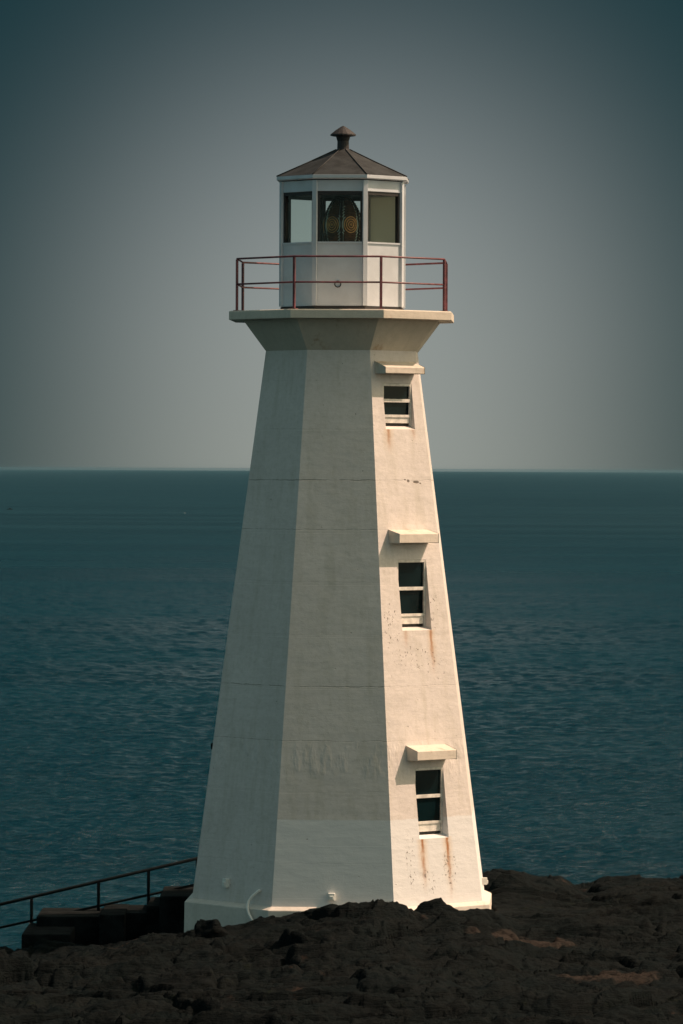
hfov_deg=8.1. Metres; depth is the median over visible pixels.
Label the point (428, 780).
window
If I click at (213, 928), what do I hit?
boulder
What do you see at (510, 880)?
boulder
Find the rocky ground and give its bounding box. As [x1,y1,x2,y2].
[0,869,682,1023]
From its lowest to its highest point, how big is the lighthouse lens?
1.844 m
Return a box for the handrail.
[0,857,197,928]
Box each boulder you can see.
[194,919,228,937]
[287,908,317,921]
[414,898,458,915]
[476,908,494,914]
[487,874,532,891]
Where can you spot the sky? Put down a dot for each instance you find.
(538, 144)
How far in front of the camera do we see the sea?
1562.11 m
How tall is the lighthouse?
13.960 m
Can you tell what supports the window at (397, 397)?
in the lighthouse
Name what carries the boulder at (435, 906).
on the rocky ground
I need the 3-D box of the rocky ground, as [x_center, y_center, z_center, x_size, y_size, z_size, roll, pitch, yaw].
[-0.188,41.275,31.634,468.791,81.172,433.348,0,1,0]
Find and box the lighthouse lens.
[323,196,359,241]
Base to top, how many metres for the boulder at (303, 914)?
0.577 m
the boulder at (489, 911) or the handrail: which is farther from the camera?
the handrail
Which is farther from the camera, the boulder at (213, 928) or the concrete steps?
the concrete steps
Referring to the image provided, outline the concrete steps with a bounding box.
[21,886,193,947]
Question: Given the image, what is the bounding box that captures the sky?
[0,0,682,472]
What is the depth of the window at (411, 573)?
78.86 m
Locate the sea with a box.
[0,470,682,950]
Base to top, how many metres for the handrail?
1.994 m
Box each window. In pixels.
[382,383,410,425]
[397,560,425,626]
[414,767,442,834]
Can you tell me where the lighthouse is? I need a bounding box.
[184,126,491,931]

